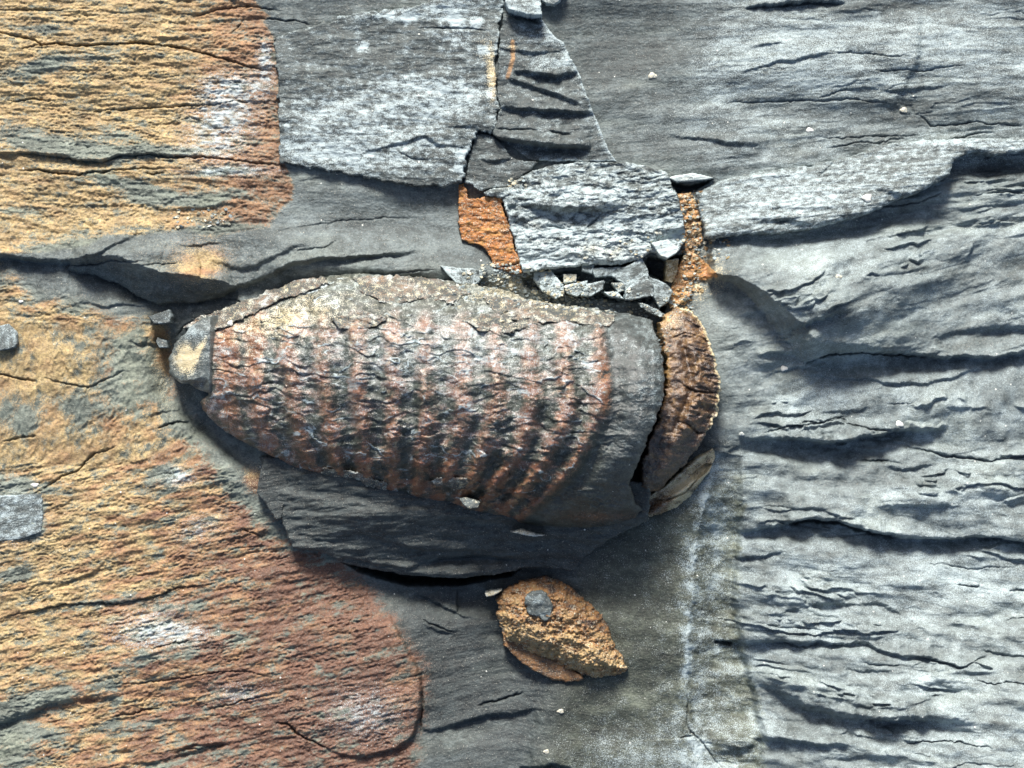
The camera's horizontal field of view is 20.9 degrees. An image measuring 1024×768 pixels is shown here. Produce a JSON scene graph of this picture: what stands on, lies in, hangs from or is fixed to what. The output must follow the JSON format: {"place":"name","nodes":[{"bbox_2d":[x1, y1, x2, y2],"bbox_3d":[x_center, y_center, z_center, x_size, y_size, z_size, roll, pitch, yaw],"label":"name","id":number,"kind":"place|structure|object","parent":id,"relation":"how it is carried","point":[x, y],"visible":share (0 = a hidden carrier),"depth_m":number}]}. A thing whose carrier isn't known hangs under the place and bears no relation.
{"place":"outdoors","nodes":[
{"label":"outdoors","id":0,"kind":"place"},
{"bbox_2d":[0,0,1023,767],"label":"rock face","id":1,"kind":"object","parent":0,"point":[822,566],"visible":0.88,"depth_m":59.98},
{"bbox_2d":[0,324,18,350],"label":"rock chip","id":2,"kind":"object","parent":1,"relation":"on","point":[9,336],"visible":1,"depth_m":59.86},
{"bbox_2d":[0,493,43,540],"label":"rock chip","id":3,"kind":"object","parent":1,"relation":"on","point":[19,512],"visible":1,"depth_m":59.94},
{"bbox_2d":[148,309,174,324],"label":"rock chip","id":4,"kind":"object","parent":1,"relation":"on","point":[166,317],"visible":1,"depth_m":59.75},
{"bbox_2d":[156,337,170,347],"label":"rock chip","id":5,"kind":"object","parent":1,"relation":"on","point":[162,343],"visible":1,"depth_m":59.89},
{"bbox_2d":[256,458,288,519],"bbox_3d":[-5.132,2.203,60.005,0.748,0.720,1.391,15,90,0],"label":"rock chip","id":6,"kind":"object","parent":1,"relation":"on","point":[271,480],"visible":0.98,"depth_m":59.66},
{"bbox_2d":[274,0,503,187],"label":"shale slab","id":7,"kind":"structure","parent":1,"relation":"on","point":[405,95],"depth_m":59.82},
{"bbox_2d":[168,273,720,527],"bbox_3d":[-1.488,0.372,59.244,11.825,4.384,5.505,0,90,0],"label":"fossil","id":8,"kind":"object","parent":1,"relation":"on","point":[535,414],"visible":0.99,"depth_m":58.14},
{"bbox_2d":[460,497,479,508],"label":"rock chip","id":9,"kind":"object","parent":8,"relation":"attached to","point":[469,502],"visible":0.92,"depth_m":58.26},
{"bbox_2d":[171,177,731,351],"bbox_3d":[-1.312,-2.553,59.366,12.104,2.720,3.775,0,90,0],"label":"crevice grit","id":10,"kind":"object","parent":1,"relation":"on","point":[534,291],"visible":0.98,"depth_m":59.76},
{"bbox_2d":[637,302,663,316],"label":"rock chip","id":11,"kind":"object","parent":10,"relation":"on","point":[648,309],"visible":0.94,"depth_m":59.51},
{"bbox_2d":[259,455,650,578],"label":"shale slab","id":12,"kind":"structure","parent":1,"relation":"on","point":[353,521],"depth_m":59.51},
{"bbox_2d":[441,266,483,284],"bbox_3d":[-1.060,-2.281,59.731,1.043,0.863,0.453,5,90,0],"label":"rock chip","id":13,"kind":"object","parent":1,"relation":"on","point":[454,274],"visible":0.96,"depth_m":59.36},
{"bbox_2d":[485,588,501,596],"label":"rock chip","id":14,"kind":"object","parent":1,"relation":"on","point":[491,592],"visible":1,"depth_m":59.88},
{"bbox_2d":[464,134,537,192],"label":"shale slab","id":15,"kind":"structure","parent":1,"relation":"on","point":[492,164],"depth_m":59.80},
{"bbox_2d":[504,0,541,18],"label":"rock chip","id":16,"kind":"object","parent":1,"relation":"on","point":[529,9],"visible":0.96,"depth_m":59.35},
{"bbox_2d":[510,529,546,535],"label":"rock chip","id":17,"kind":"object","parent":1,"relation":"on","point":[524,532],"visible":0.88,"depth_m":58.95},
{"bbox_2d":[533,271,564,299],"bbox_3d":[0.795,-2.162,60.062,0.477,1.057,0.810,-40,90,0],"label":"rock chip","id":18,"kind":"object","parent":1,"relation":"on","point":[548,276],"visible":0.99,"depth_m":59.67},
{"bbox_2d":[541,0,560,6],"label":"rock chip","id":19,"kind":"object","parent":1,"relation":"on","point":[552,3],"visible":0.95,"depth_m":59.72},
{"bbox_2d":[493,13,615,162],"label":"shale slab","id":20,"kind":"structure","parent":1,"relation":"on","point":[543,100],"depth_m":59.72},
{"bbox_2d":[495,575,627,681],"bbox_3d":[1.073,5.290,60.209,2.895,1.714,2.350,0,90,0],"label":"ironstone nodule","id":21,"kind":"object","parent":1,"relation":"on","point":[555,629],"visible":0.99,"depth_m":59.69},
{"bbox_2d":[562,274,576,284],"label":"rock chip","id":22,"kind":"object","parent":1,"relation":"on","point":[571,279],"visible":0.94,"depth_m":59.75},
{"bbox_2d":[458,162,684,274],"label":"shale block","id":23,"kind":"structure","parent":1,"relation":"on","point":[553,212],"depth_m":59.61},
{"bbox_2d":[564,281,587,296],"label":"rock chip","id":24,"kind":"object","parent":1,"relation":"on","point":[575,294],"visible":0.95,"depth_m":59.62},
{"bbox_2d":[581,264,593,274],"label":"rock chip","id":25,"kind":"object","parent":1,"relation":"on","point":[587,269],"visible":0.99,"depth_m":59.70},
{"bbox_2d":[580,280,603,297],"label":"rock chip","id":26,"kind":"object","parent":1,"relation":"on","point":[599,285],"visible":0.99,"depth_m":59.55},
{"bbox_2d":[602,291,624,299],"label":"rock chip","id":27,"kind":"object","parent":1,"relation":"on","point":[606,294],"visible":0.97,"depth_m":59.60},
{"bbox_2d":[610,282,625,292],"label":"rock chip","id":28,"kind":"object","parent":1,"relation":"on","point":[619,290],"visible":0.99,"depth_m":59.65},
{"bbox_2d":[592,259,648,286],"bbox_3d":[2.348,-2.322,60.123,1.212,1.023,0.614,-11,90,0],"label":"rock chip","id":29,"kind":"object","parent":1,"relation":"on","point":[633,272],"visible":0.96,"depth_m":59.66},
{"bbox_2d":[623,274,652,300],"bbox_3d":[2.739,-1.974,60.047,0.710,1.158,0.510,-39,90,0],"label":"rock chip","id":30,"kind":"object","parent":1,"relation":"on","point":[642,285],"visible":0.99,"depth_m":59.52},
{"bbox_2d":[648,72,656,78],"bbox_3d":[3.046,-6.672,60.076,0.197,0.072,0.151,0,90,0],"label":"pale grain","id":31,"kind":"object","parent":1,"relation":"on","point":[651,75],"visible":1,"depth_m":60.05},
{"bbox_2d":[648,276,672,307],"bbox_3d":[3.179,-2.052,60.198,0.473,1.266,0.759,-29,90,0],"label":"rock chip","id":32,"kind":"object","parent":1,"relation":"on","point":[661,289],"visible":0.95,"depth_m":59.60},
{"bbox_2d":[650,239,679,261],"bbox_3d":[3.290,-2.946,60.171,0.496,1.725,0.534,-34,90,0],"label":"rock chip","id":33,"kind":"object","parent":1,"relation":"on","point":[668,249],"visible":0.99,"depth_m":59.35},
{"bbox_2d":[663,259,678,282],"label":"rock chip","id":34,"kind":"object","parent":1,"relation":"on","point":[670,268],"visible":0.98,"depth_m":59.78},
{"bbox_2d":[670,173,713,182],"bbox_3d":[3.848,-4.457,60.199,1.071,0.825,0.221,-6,90,0],"label":"rock chip","id":35,"kind":"object","parent":1,"relation":"on","point":[691,177],"visible":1,"depth_m":59.80},
{"bbox_2d":[669,193,717,307],"bbox_3d":[3.882,-2.893,60.159,1.095,2.040,2.565,0,90,0],"label":"rust vein","id":36,"kind":"object","parent":1,"relation":"on","point":[708,272],"visible":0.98,"depth_m":59.90},
{"bbox_2d":[781,365,787,370],"bbox_3d":[5.867,-0.336,59.857,0.159,0.058,0.130,0,90,0],"label":"pale grain","id":37,"kind":"object","parent":1,"relation":"on","point":[783,368],"visible":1,"depth_m":59.84},
{"bbox_2d":[696,138,1023,239],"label":"shale slab","id":38,"kind":"structure","parent":1,"relation":"on","point":[818,195],"depth_m":59.56},
{"bbox_2d":[862,194,871,201],"bbox_3d":[7.577,-3.970,59.357,0.220,0.086,0.181,0,90,0],"label":"pale grain","id":39,"kind":"object","parent":38,"relation":"on","point":[866,197],"visible":1,"depth_m":59.33},
{"bbox_2d":[896,421,903,426],"bbox_3d":[8.323,0.859,59.750,0.214,0.079,0.148,0,90,0],"label":"pale grain","id":40,"kind":"object","parent":1,"relation":"on","point":[899,424],"visible":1,"depth_m":59.72},
{"bbox_2d":[900,107,906,112],"bbox_3d":[8.448,-5.920,59.989,0.170,0.072,0.132,0,90,0],"label":"pale grain","id":41,"kind":"object","parent":1,"relation":"on","point":[903,110],"visible":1,"depth_m":59.96}
]}

